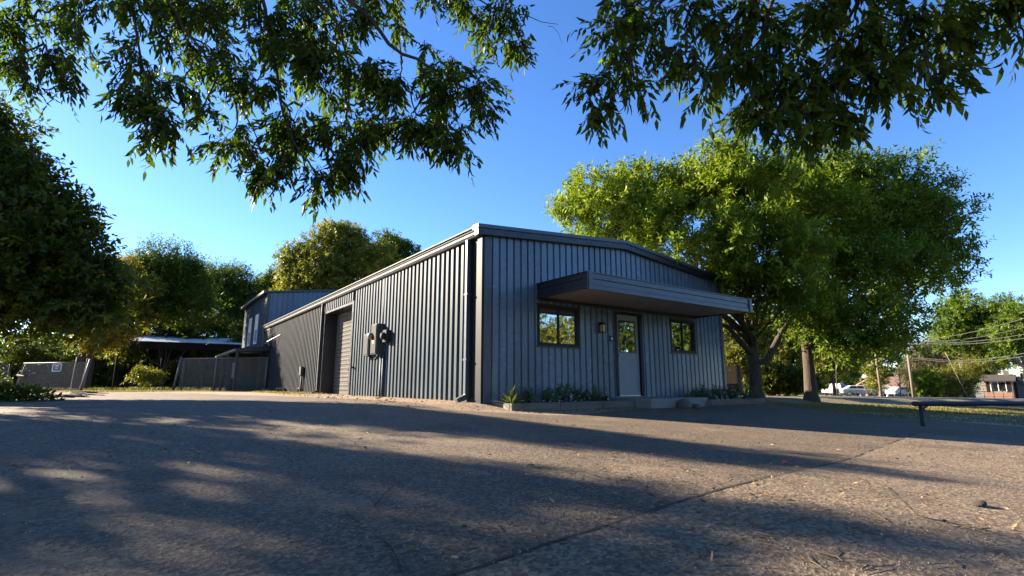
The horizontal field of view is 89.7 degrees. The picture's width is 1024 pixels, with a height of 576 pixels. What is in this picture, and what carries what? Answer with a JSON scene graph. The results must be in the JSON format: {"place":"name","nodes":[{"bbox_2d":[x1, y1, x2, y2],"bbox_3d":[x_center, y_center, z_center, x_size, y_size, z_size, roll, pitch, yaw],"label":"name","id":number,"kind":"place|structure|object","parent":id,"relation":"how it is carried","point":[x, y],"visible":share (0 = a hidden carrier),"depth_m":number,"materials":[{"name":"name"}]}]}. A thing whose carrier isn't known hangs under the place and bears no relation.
{"place":"outdoors","nodes":[
{"label":"outdoors","id":0,"kind":"place"},
{"bbox_2d":[61,391,617,414],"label":"dirt","id":1,"kind":"structure","parent":0,"point":[463,406],"depth_m":11.28,"materials":[{"name":"brown soil"}]},
{"bbox_2d":[50,390,325,393],"bbox_3d":[-15.966,5.184,25.882,19.384,0.117,8.238,-2,-11,13],"label":"grass strip","id":2,"kind":"object","parent":1,"relation":"on","point":[284,392],"depth_m":25.88,"materials":[{"name":"green plant"}]},
{"bbox_2d":[273,393,653,413],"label":"wall litter","id":3,"kind":"object","parent":1,"relation":"on","point":[342,395],"depth_m":11.88,"materials":[{"name":"brown plant"}]},
{"bbox_2d":[0,393,1023,575],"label":"parking lot","id":4,"kind":"structure","parent":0,"point":[738,428],"depth_m":3.95,"materials":[{"name":"grey asphalt"}]},
{"bbox_2d":[144,485,263,491],"bbox_3d":[-1.918,1.270,3.243,0.916,0.032,0.128,0,-11,0],"label":"pavement crack","id":5,"kind":"object","parent":4,"relation":"on","point":[188,489],"visible":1,"depth_m":3.27,"materials":[{"name":"soil"}]},
{"bbox_2d":[344,509,403,575],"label":"pavement crack","id":6,"kind":"object","parent":4,"relation":"on","point":[399,565],"visible":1,"depth_m":2.40,"materials":[{"name":"soil"}]},
{"bbox_2d":[342,471,421,510],"bbox_3d":[-0.770,1.334,3.435,0.129,0.041,1.157,-2,-11,13],"label":"pavement crack","id":7,"kind":"object","parent":4,"relation":"on","point":[384,493],"visible":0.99,"depth_m":3.25,"materials":[{"name":"soil"}]},
{"bbox_2d":[393,527,569,540],"bbox_3d":[-0.161,1.244,2.632,0.918,0.034,0.126,-1,-11,6],"label":"pavement crack","id":8,"kind":"object","parent":4,"relation":"on","point":[478,529],"visible":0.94,"depth_m":2.61,"materials":[{"name":"soil"}]},
{"bbox_2d":[676,398,691,408],"bbox_3d":[4.296,2.905,12.810,0.319,0.305,0.463,6,-12,-30],"label":"stone","id":9,"kind":"object","parent":4,"relation":"on","point":[683,403],"visible":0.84,"depth_m":12.67,"materials":[{"name":"grey stone"}]},
{"bbox_2d":[692,404,700,408],"bbox_3d":[4.598,2.985,12.946,0.226,0.151,0.335,8,-13,-37],"label":"stone","id":10,"kind":"object","parent":4,"relation":"on","point":[698,406],"visible":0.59,"depth_m":12.84,"materials":[{"name":"grey stone"}]},
{"bbox_2d":[911,401,1023,425],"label":"pipe rail","id":11,"kind":"object","parent":4,"relation":"on","point":[921,404],"visible":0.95,"depth_m":10.35,"materials":[{"name":"black metal"}]},
{"bbox_2d":[0,0,1023,384],"label":"sky","id":12,"kind":"structure","parent":0,"point":[537,147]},
{"bbox_2d":[46,387,1023,414],"bbox_3d":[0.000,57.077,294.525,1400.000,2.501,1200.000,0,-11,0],"label":"ground","id":13,"kind":"structure","parent":0,"point":[825,399],"depth_m":21.01,"materials":[{"name":"soil"}]},
{"bbox_2d":[0,364,11,382],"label":"chain link fence","id":14,"kind":"object","parent":13,"relation":"on","point":[9,366],"visible":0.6,"depth_m":29.74,"materials":[{"name":"metal"}]},
{"bbox_2d":[0,369,19,390],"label":"ground bush","id":15,"kind":"object","parent":13,"relation":"on","point":[6,379],"visible":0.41,"depth_m":24.22,"materials":[{"name":"green plant"}]},
{"bbox_2d":[0,380,66,401],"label":"ground bush","id":16,"kind":"object","parent":13,"relation":"on","point":[25,393],"visible":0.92,"depth_m":11.22,"materials":[{"name":"green plant"}]},
{"bbox_2d":[16,359,91,390],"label":"chain link gate","id":17,"kind":"structure","parent":13,"relation":"on","point":[21,375],"depth_m":29.02,"materials":[{"name":"metal"}]},
{"bbox_2d":[52,364,61,371],"bbox_3d":[-25.737,4.499,29.089,0.520,0.440,0.030,0,-11,0],"label":"notice sign","id":18,"kind":"object","parent":17,"relation":"attached to","point":[56,367],"visible":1,"depth_m":29.08,"materials":[{"name":"white paint"}]},
{"bbox_2d":[12,391,108,397],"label":"fallen branches","id":19,"kind":"object","parent":13,"relation":"on","point":[77,394],"visible":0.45,"depth_m":16.76,"materials":[{"name":"brown wood"}]},
{"bbox_2d":[0,92,155,359],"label":"shade tree","id":20,"kind":"object","parent":13,"relation":"on","point":[54,267],"visible":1,"depth_m":12.52,"materials":[{"name":"green plant"}]},
{"bbox_2d":[0,332,227,388],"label":"dark shrub","id":21,"kind":"object","parent":13,"relation":"on","point":[102,374],"visible":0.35,"depth_m":45.91,"materials":[{"name":"green plant"}]},
{"bbox_2d":[63,249,168,389],"bbox_3d":[-26.939,2.174,35.183,6.109,10.063,4.778,0,-11,0],"label":"yellowing tree","id":22,"kind":"object","parent":13,"relation":"on","point":[113,340],"visible":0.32,"depth_m":35.13,"materials":[{"name":"green plant"}]},
{"bbox_2d":[31,386,224,390],"bbox_3d":[-22.724,7.124,36.606,15.329,0.298,14.217,0,-11,0],"label":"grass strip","id":23,"kind":"object","parent":13,"relation":"on","point":[138,388],"visible":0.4,"depth_m":34.22,"materials":[{"name":"green plant"}]},
{"bbox_2d":[120,361,169,387],"bbox_3d":[-28.008,6.841,39.432,3.230,2.463,2.254,0,-11,0],"label":"sunlit shrub","id":24,"kind":"object","parent":13,"relation":"on","point":[151,376],"visible":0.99,"depth_m":39.16,"materials":[{"name":"green plant"}]},
{"bbox_2d":[79,231,234,388],"bbox_3d":[-26.072,1.750,38.479,10.608,12.116,5.992,0,-11,0],"label":"feathery tree","id":25,"kind":"object","parent":13,"relation":"on","point":[188,298],"visible":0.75,"depth_m":37.85,"materials":[{"name":"green plant"}]},
{"bbox_2d":[99,296,236,387],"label":"tree","id":26,"kind":"object","parent":13,"relation":"on","point":[189,333],"visible":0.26,"depth_m":45.21,"materials":[{"name":"green plant"}]},
{"bbox_2d":[112,335,241,387],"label":"carport","id":27,"kind":"object","parent":13,"relation":"on","point":[162,343],"visible":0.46,"depth_m":41.72,"materials":[{"name":"metal"}]},
{"bbox_2d":[172,357,268,390],"bbox_3d":[-17.225,5.101,30.386,6.574,2.155,0.275,-3,-11,13],"label":"chain link fence","id":28,"kind":"object","parent":13,"relation":"on","point":[215,373],"visible":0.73,"depth_m":30.36,"materials":[{"name":"metal"}]},
{"bbox_2d":[224,319,243,344],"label":"tree","id":29,"kind":"object","parent":13,"relation":"on","point":[236,335],"visible":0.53,"depth_m":43.57,"materials":[{"name":"green plant"}]},
{"bbox_2d":[202,254,274,386],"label":"feathery tree","id":30,"kind":"object","parent":13,"relation":"on","point":[241,291],"visible":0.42,"depth_m":48.41,"materials":[{"name":"green plant"}]},
{"bbox_2d":[215,346,269,390],"bbox_3d":[-17.432,5.212,32.771,1.815,2.600,9.060,8,-13,-35],"label":"porch","id":31,"kind":"object","parent":13,"relation":"on","point":[242,352],"visible":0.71,"depth_m":31.69,"materials":[{"name":"white paint"}]},
{"bbox_2d":[231,363,234,377],"bbox_3d":[-17.013,5.047,31.487,0.230,0.950,0.050,8,-13,-35],"label":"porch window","id":32,"kind":"structure","parent":31,"relation":"in","point":[233,366],"depth_m":31.43,"materials":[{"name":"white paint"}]},
{"bbox_2d":[236,358,251,389],"bbox_3d":[-16.554,5.338,31.766,0.700,1.980,0.050,8,-13,-35],"label":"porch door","id":33,"kind":"structure","parent":31,"relation":"in","point":[243,359],"depth_m":31.78,"materials":[{"name":"grey metal"}]},
{"bbox_2d":[253,265,294,292],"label":"tree","id":34,"kind":"object","parent":13,"relation":"on","point":[268,275],"visible":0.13,"depth_m":55.76,"materials":[{"name":"green plant"}]},
{"bbox_2d":[0,0,561,225],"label":"overhanging tree","id":35,"kind":"object","parent":13,"relation":"on","point":[310,53],"visible":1,"depth_m":5.46,"materials":[{"name":"green plant"}]},
{"bbox_2d":[241,289,339,390],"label":"two storey building","id":36,"kind":"structure","parent":13,"relation":"on","point":[263,307],"depth_m":33.51,"materials":[{"name":"grey metal"}]},
{"bbox_2d":[247,318,251,346],"bbox_3d":[-18.609,3.147,36.532,0.100,1.970,1.020,8,-13,-35],"label":"window","id":37,"kind":"structure","parent":36,"relation":"in","point":[250,320],"depth_m":36.61,"materials":[{"name":"white glass"}]},
{"bbox_2d":[253,314,258,343],"bbox_3d":[-17.154,2.771,34.534,0.100,1.970,1.020,8,-13,-35],"label":"window","id":38,"kind":"structure","parent":36,"relation":"in","point":[257,316],"depth_m":34.58,"materials":[{"name":"glass"}]},
{"bbox_2d":[268,216,402,290],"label":"roundheaded tree","id":39,"kind":"object","parent":13,"relation":"on","point":[308,264],"visible":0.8,"depth_m":51.91,"materials":[{"name":"green plant"}]},
{"bbox_2d":[366,227,421,276],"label":"roundheaded tree","id":40,"kind":"object","parent":13,"relation":"on","point":[405,246],"visible":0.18,"depth_m":56.92,"materials":[{"name":"green plant"}]},
{"bbox_2d":[260,223,752,403],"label":"warehouse","id":41,"kind":"structure","parent":13,"relation":"on","point":[478,313],"depth_m":13.63,"materials":[{"name":"grey metal"}]},
{"bbox_2d":[333,310,351,393],"bbox_3d":[-6.375,2.496,20.037,0.140,3.287,3.396,8,-13,-35],"label":"roller door","id":42,"kind":"structure","parent":41,"relation":"in","point":[343,337],"depth_m":20.64,"materials":[{"name":"grey paint"}]},
{"bbox_2d":[536,303,581,348],"bbox_3d":[1.143,0.956,12.717,1.440,1.055,0.135,8,-13,-35],"label":"window","id":43,"kind":"structure","parent":41,"relation":"in","point":[558,326],"depth_m":12.70,"materials":[{"name":"clear glass"}]},
{"bbox_2d":[617,314,641,395],"bbox_3d":[3.176,1.833,14.036,0.890,2.190,0.135,8,-13,-35],"label":"door","id":44,"kind":"structure","parent":41,"relation":"in","point":[627,327],"depth_m":14.07,"materials":[{"name":"grey paint"}]},
{"bbox_2d":[669,318,697,354],"bbox_3d":[5.136,1.471,15.530,1.280,1.045,0.135,8,-13,-35],"label":"window","id":45,"kind":"structure","parent":41,"relation":"in","point":[682,331],"depth_m":15.54,"materials":[{"name":"black glass"}]},
{"bbox_2d":[0,322,1022,393],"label":"distant woods","id":46,"kind":"object","parent":13,"relation":"on","point":[855,377],"visible":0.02,"depth_m":109.38,"materials":[{"name":"green plant"}]},
{"bbox_2d":[492,400,634,410],"bbox_3d":[1.311,2.832,11.964,3.776,0.380,0.750,8,-13,-35],"label":"planting bed","id":47,"kind":"object","parent":13,"relation":"on","point":[561,405],"visible":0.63,"depth_m":11.44,"materials":[{"name":"concrete"}]},
{"bbox_2d":[492,385,529,403],"bbox_3d":[0.004,2.259,10.940,0.828,0.527,0.910,-8,-14,38],"label":"yucca","id":48,"kind":"object","parent":47,"relation":"on","point":[510,398],"visible":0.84,"depth_m":10.85,"materials":[{"name":"green plant"}]},
{"bbox_2d":[519,386,539,402],"bbox_3d":[0.357,2.365,11.373,0.476,0.443,0.398,-3,-11,16],"label":"bedding plant","id":49,"kind":"object","parent":47,"relation":"on","point":[529,395],"visible":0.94,"depth_m":11.31,"materials":[{"name":"green plant"}]},
{"bbox_2d":[540,386,557,402],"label":"bedding plant","id":50,"kind":"object","parent":47,"relation":"on","point":[545,395],"visible":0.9,"depth_m":11.55,"materials":[{"name":"green plant"}]},
{"bbox_2d":[548,393,562,402],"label":"bedding plant","id":51,"kind":"object","parent":47,"relation":"on","point":[556,398],"visible":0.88,"depth_m":11.43,"materials":[{"name":"green plant"}]},
{"bbox_2d":[552,380,574,401],"bbox_3d":[1.200,2.417,11.958,0.581,0.541,0.532,-2,-11,13],"label":"bedding plant","id":52,"kind":"object","parent":47,"relation":"on","point":[567,390],"visible":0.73,"depth_m":11.91,"materials":[{"name":"green plant"}]},
{"bbox_2d":[570,384,589,401],"bbox_3d":[1.625,2.512,12.244,0.544,0.462,0.550,0,-11,0],"label":"bedding plant","id":53,"kind":"object","parent":47,"relation":"on","point":[576,394],"visible":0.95,"depth_m":12.20,"materials":[{"name":"green plant"}]},
{"bbox_2d":[583,383,608,402],"bbox_3d":[2.010,2.549,12.555,0.916,0.554,1.026,-7,-13,32],"label":"agave","id":54,"kind":"object","parent":47,"relation":"on","point":[596,394],"visible":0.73,"depth_m":12.45,"materials":[{"name":"green plant"}]},
{"bbox_2d":[600,395,612,400],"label":"bedding plant","id":55,"kind":"object","parent":47,"relation":"on","point":[603,398],"visible":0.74,"depth_m":12.46,"materials":[{"name":"green plant"}]},
{"bbox_2d":[565,224,612,238],"bbox_3d":[3.869,1.264,27.557,6.615,9.214,6.386,3,-11,-16],"label":"backyard tree","id":56,"kind":"object","parent":13,"relation":"on","point":[571,232],"depth_m":26.47,"materials":[{"name":"green plant"}]},
{"bbox_2d":[613,397,706,408],"bbox_3d":[3.927,3.052,13.540,2.280,0.330,1.250,8,-13,-35],"label":"doorstep","id":57,"kind":"object","parent":13,"relation":"on","point":[656,402],"depth_m":12.79,"materials":[{"name":"concrete"}]},
{"bbox_2d":[541,128,884,398],"bbox_3d":[6.937,-0.776,17.820,11.903,9.602,7.068,0,-11,0],"label":"spreading tree","id":58,"kind":"object","parent":13,"relation":"on","point":[643,209],"visible":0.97,"depth_m":16.92,"materials":[{"name":"green plant"}]},
{"bbox_2d":[726,365,743,395],"bbox_3d":[9.983,4.374,24.112,1.630,1.510,0.130,0,-11,0],"label":"wooden fence","id":59,"kind":"object","parent":13,"relation":"on","point":[734,376],"visible":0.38,"depth_m":24.12,"materials":[{"name":"brown wood"}]},
{"bbox_2d":[707,398,764,404],"bbox_3d":[6.226,3.492,15.389,3.630,0.350,0.800,8,-13,-35],"label":"planting bed","id":60,"kind":"object","parent":13,"relation":"on","point":[738,401],"visible":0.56,"depth_m":15.26,"materials":[{"name":"concrete"}]},
{"bbox_2d":[690,384,711,397],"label":"bedding plant","id":61,"kind":"object","parent":60,"relation":"on","point":[698,394],"visible":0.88,"depth_m":14.94,"materials":[{"name":"green plant"}]},
{"bbox_2d":[707,393,717,399],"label":"bedding plant","id":62,"kind":"object","parent":60,"relation":"on","point":[711,396],"visible":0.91,"depth_m":14.84,"materials":[{"name":"green plant"}]},
{"bbox_2d":[705,383,727,398],"bbox_3d":[6.093,3.146,15.476,0.705,0.540,0.582,-3,-11,14],"label":"bedding plant","id":63,"kind":"object","parent":60,"relation":"on","point":[716,392],"visible":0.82,"depth_m":15.39,"materials":[{"name":"green plant"}]},
{"bbox_2d":[723,386,741,398],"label":"bedding plant","id":64,"kind":"object","parent":60,"relation":"on","point":[732,395],"visible":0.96,"depth_m":15.79,"materials":[{"name":"green plant"}]},
{"bbox_2d":[739,386,756,398],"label":"agave","id":65,"kind":"object","parent":60,"relation":"on","point":[746,395],"visible":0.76,"depth_m":16.22,"materials":[{"name":"green plant"}]},
{"bbox_2d":[722,307,790,382],"bbox_3d":[16.091,4.288,35.955,6.268,6.860,4.785,0,-11,0],"label":"hedge tree","id":66,"kind":"object","parent":13,"relation":"on","point":[736,353],"visible":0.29,"depth_m":34.96,"materials":[{"name":"green plant"}]},
{"bbox_2d":[743,361,829,395],"bbox_3d":[15.829,5.398,29.850,4.603,2.370,3.187,0,-11,0],"label":"hedge","id":67,"kind":"object","parent":13,"relation":"on","point":[779,377],"visible":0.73,"depth_m":29.04,"materials":[{"name":"green plant"}]},
{"bbox_2d":[552,0,1023,187],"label":"overhanging tree","id":68,"kind":"object","parent":13,"relation":"on","point":[956,29],"visible":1,"depth_m":4.51,"materials":[{"name":"green plant"}]},
{"bbox_2d":[761,318,827,394],"bbox_3d":[20.973,4.915,38.870,6.947,6.904,4.828,4,-11,-19],"label":"hedge tree","id":69,"kind":"object","parent":13,"relation":"on","point":[789,354],"visible":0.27,"depth_m":37.61,"materials":[{"name":"green plant"}]},
{"bbox_2d":[835,361,837,395],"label":"utility pole","id":70,"kind":"object","parent":13,"relation":"on","point":[836,380],"visible":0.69,"depth_m":55.02,"materials":[{"name":"wood"}]},
{"bbox_2d":[802,348,874,395],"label":"street tree","id":71,"kind":"object","parent":13,"relation":"on","point":[821,366],"visible":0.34,"depth_m":60.65,"materials":[{"name":"green plant"}]},
{"bbox_2d":[845,326,906,395],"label":"street tree","id":72,"kind":"object","parent":13,"relation":"on","point":[871,383],"visible":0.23,"depth_m":64.47,"materials":[{"name":"green plant"}]},
{"bbox_2d":[875,353,882,396],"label":"utility pole","id":73,"kind":"object","parent":13,"relation":"on","point":[879,384],"visible":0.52,"depth_m":49.17,"materials":[{"name":"brown wood"}]},
{"bbox_2d":[763,137,995,401],"bbox_3d":[14.133,-0.966,19.333,9.610,10.789,6.377,0,-11,0],"label":"spreading tree","id":74,"kind":"object","parent":13,"relation":"on","point":[925,240],"visible":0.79,"depth_m":18.54,"materials":[{"name":"green plant"}]},
{"bbox_2d":[857,375,925,396],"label":"house","id":75,"kind":"structure","parent":13,"relation":"on","point":[886,386],"depth_m":82.29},
{"bbox_2d":[899,375,900,396],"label":"utility pole","id":76,"kind":"object","parent":13,"relation":"on","point":[899,386],"visible":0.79,"depth_m":56.93,"materials":[{"name":"wood"}]},
{"bbox_2d":[906,342,914,396],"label":"utility pole","id":77,"kind":"object","parent":13,"relation":"on","point":[910,377],"visible":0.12,"depth_m":43.30,"materials":[{"name":"brown wood"}]},
{"bbox_2d":[910,353,1023,360],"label":"power line","id":78,"kind":"object","parent":77,"relation":"attached to","point":[969,360],"visible":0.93,"depth_m":38.13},
{"bbox_2d":[910,356,1023,362],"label":"power line","id":79,"kind":"object","parent":77,"relation":"attached to","point":[971,362],"visible":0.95,"depth_m":37.94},
{"bbox_2d":[913,334,1023,342],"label":"power line","id":80,"kind":"object","parent":77,"relation":"attached to","point":[971,341],"visible":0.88,"depth_m":36.18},
{"bbox_2d":[915,318,1023,340],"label":"power line","id":81,"kind":"object","parent":77,"relation":"attached to","point":[973,331],"visible":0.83,"depth_m":35.41,"materials":[{"name":"black rubber"}]},
{"bbox_2d":[916,327,1023,341],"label":"power line","id":82,"kind":"object","parent":77,"relation":"attached to","point":[971,338],"visible":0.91,"depth_m":36.03,"materials":[{"name":"black rubber"}]},
{"bbox_2d":[926,338,1023,344],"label":"power line","id":83,"kind":"object","parent":77,"relation":"attached to","point":[979,343],"visible":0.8,"depth_m":34.27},
{"bbox_2d":[891,337,957,396],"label":"tree","id":84,"kind":"object","parent":13,"relation":"on","point":[914,363],"visible":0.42,"depth_m":68.88,"materials":[{"name":"green plant"}]},
{"bbox_2d":[906,364,947,396],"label":"street bush","id":85,"kind":"object","parent":13,"relation":"on","point":[924,380],"visible":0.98,"depth_m":56.51,"materials":[{"name":"green plant"}]},
{"bbox_2d":[926,340,957,367],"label":"reddish tree","id":86,"kind":"object","parent":13,"relation":"on","point":[943,354],"visible":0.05,"depth_m":90.39,"materials":[{"name":"green plant"}]},
{"bbox_2d":[945,352,967,397],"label":"slanted strut","id":87,"kind":"object","parent":13,"relation":"on","point":[957,375],"visible":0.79,"depth_m":55.18,"materials":[{"name":"brown wood"}]},
{"bbox_2d":[921,287,1003,397],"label":"tall street tree","id":88,"kind":"object","parent":13,"relation":"on","point":[962,317],"visible":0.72,"depth_m":59.22,"materials":[{"name":"green plant"}]},
{"bbox_2d":[932,351,997,397],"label":"street bush","id":89,"kind":"object","parent":13,"relation":"on","point":[967,373],"visible":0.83,"depth_m":56.41,"materials":[{"name":"green plant"}]},
{"bbox_2d":[957,347,1018,374],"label":"tree","id":90,"kind":"object","parent":13,"relation":"on","point":[1002,370],"visible":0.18,"depth_m":78.43,"materials":[{"name":"green plant"}]},
{"bbox_2d":[975,391,1013,397],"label":"wire fence","id":91,"kind":"object","parent":13,"relation":"on","point":[993,394],"visible":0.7,"depth_m":62.70,"materials":[{"name":"grey metal"}]},
{"bbox_2d":[969,290,1023,382],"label":"tall street tree","id":92,"kind":"object","parent":13,"relation":"on","point":[1012,310],"visible":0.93,"depth_m":55.71,"materials":[{"name":"green plant"}]},
{"bbox_2d":[980,371,1017,397],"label":"house","id":93,"kind":"structure","parent":13,"relation":"on","point":[1004,381],"depth_m":71.91,"materials":[{"name":"brick"}]},
{"bbox_2d":[989,382,1006,390],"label":"window","id":94,"kind":"structure","parent":93,"relation":"in","point":[995,386],"depth_m":71.66,"materials":[{"name":"white glass"}]},
{"bbox_2d":[974,373,1023,397],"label":"house","id":95,"kind":"structure","parent":13,"relation":"on","point":[1019,387],"depth_m":73.89,"materials":[{"name":"orange"}]},
{"bbox_2d":[454,433,1023,575],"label":"paved apron","id":96,"kind":"object","parent":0,"point":[951,452],"visible":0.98,"depth_m":2.91,"materials":[{"name":"grey concrete"}]},
{"bbox_2d":[0,400,1023,575],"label":"fallen leaves","id":97,"kind":"object","parent":96,"relation":"on","point":[665,541],"depth_m":3.02,"materials":[{"name":"brown plant"}]},
{"bbox_2d":[0,405,1023,575],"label":"pebbles","id":98,"kind":"object","parent":96,"relation":"on","point":[500,515],"visible":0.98,"depth_m":2.82,"materials":[{"name":"grey stone"}]},
{"bbox_2d":[443,433,916,575],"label":"pavement joint","id":99,"kind":"object","parent":96,"relation":"on","point":[513,554],"visible":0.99,"depth_m":2.73,"materials":[{"name":"soil"}]},
{"bbox_2d":[830,470,998,532],"bbox_3d":[2.930,1.609,4.106,0.304,0.023,2.355,-3,-11,13],"label":"pavement crack","id":100,"kind":"object","parent":96,"relation":"on","point":[914,511],"visible":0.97,"depth_m":3.23,"materials":[{"name":"soil"}]},
{"bbox_2d":[971,500,986,506],"bbox_3d":[3.389,1.566,3.736,0.140,0.052,0.091,10,-15,-43],"label":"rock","id":101,"kind":"object","parent":96,"relation":"on","point":[979,503],"visible":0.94,"depth_m":3.70,"materials":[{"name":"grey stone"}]},
{"bbox_2d":[763,399,1023,425],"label":"grass","id":102,"kind":"structure","parent":0,"point":[996,411],"depth_m":15.18,"materials":[{"name":"green plant"}]},
{"bbox_2d":[770,393,1023,399],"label":"street","id":103,"kind":"structure","parent":0,"point":[929,397],"depth_m":40.30,"materials":[{"name":"grey asphalt"}]},
{"bbox_2d":[821,383,845,395],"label":"parked car","id":104,"kind":"object","parent":103,"relation":"on","point":[830,390],"visible":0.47,"depth_m":73.79,"materials":[{"name":"white paint"}]},
{"bbox_2d":[840,385,877,395],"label":"parked car","id":105,"kind":"object","parent":103,"relation":"on","point":[849,390],"visible":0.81,"depth_m":70.16,"materials":[{"name":"white paint"}]},
{"bbox_2d":[856,386,884,395],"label":"parked car","id":106,"kind":"object","parent":103,"relation":"on","point":[864,394],"visible":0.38,"depth_m":81.54,"materials":[{"name":"silver metal"}]},
{"bbox_2d":[885,387,910,396],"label":"parked car","id":107,"kind":"object","parent":103,"relation":"on","point":[895,390],"visible":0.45,"depth_m":75.69,"materials":[{"name":"silver metal"}]},
{"bbox_2d":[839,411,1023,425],"bbox_3d":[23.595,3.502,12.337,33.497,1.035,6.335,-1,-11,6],"label":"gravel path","id":108,"kind":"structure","parent":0,"point":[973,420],"depth_m":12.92,"materials":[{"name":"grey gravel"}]}
]}

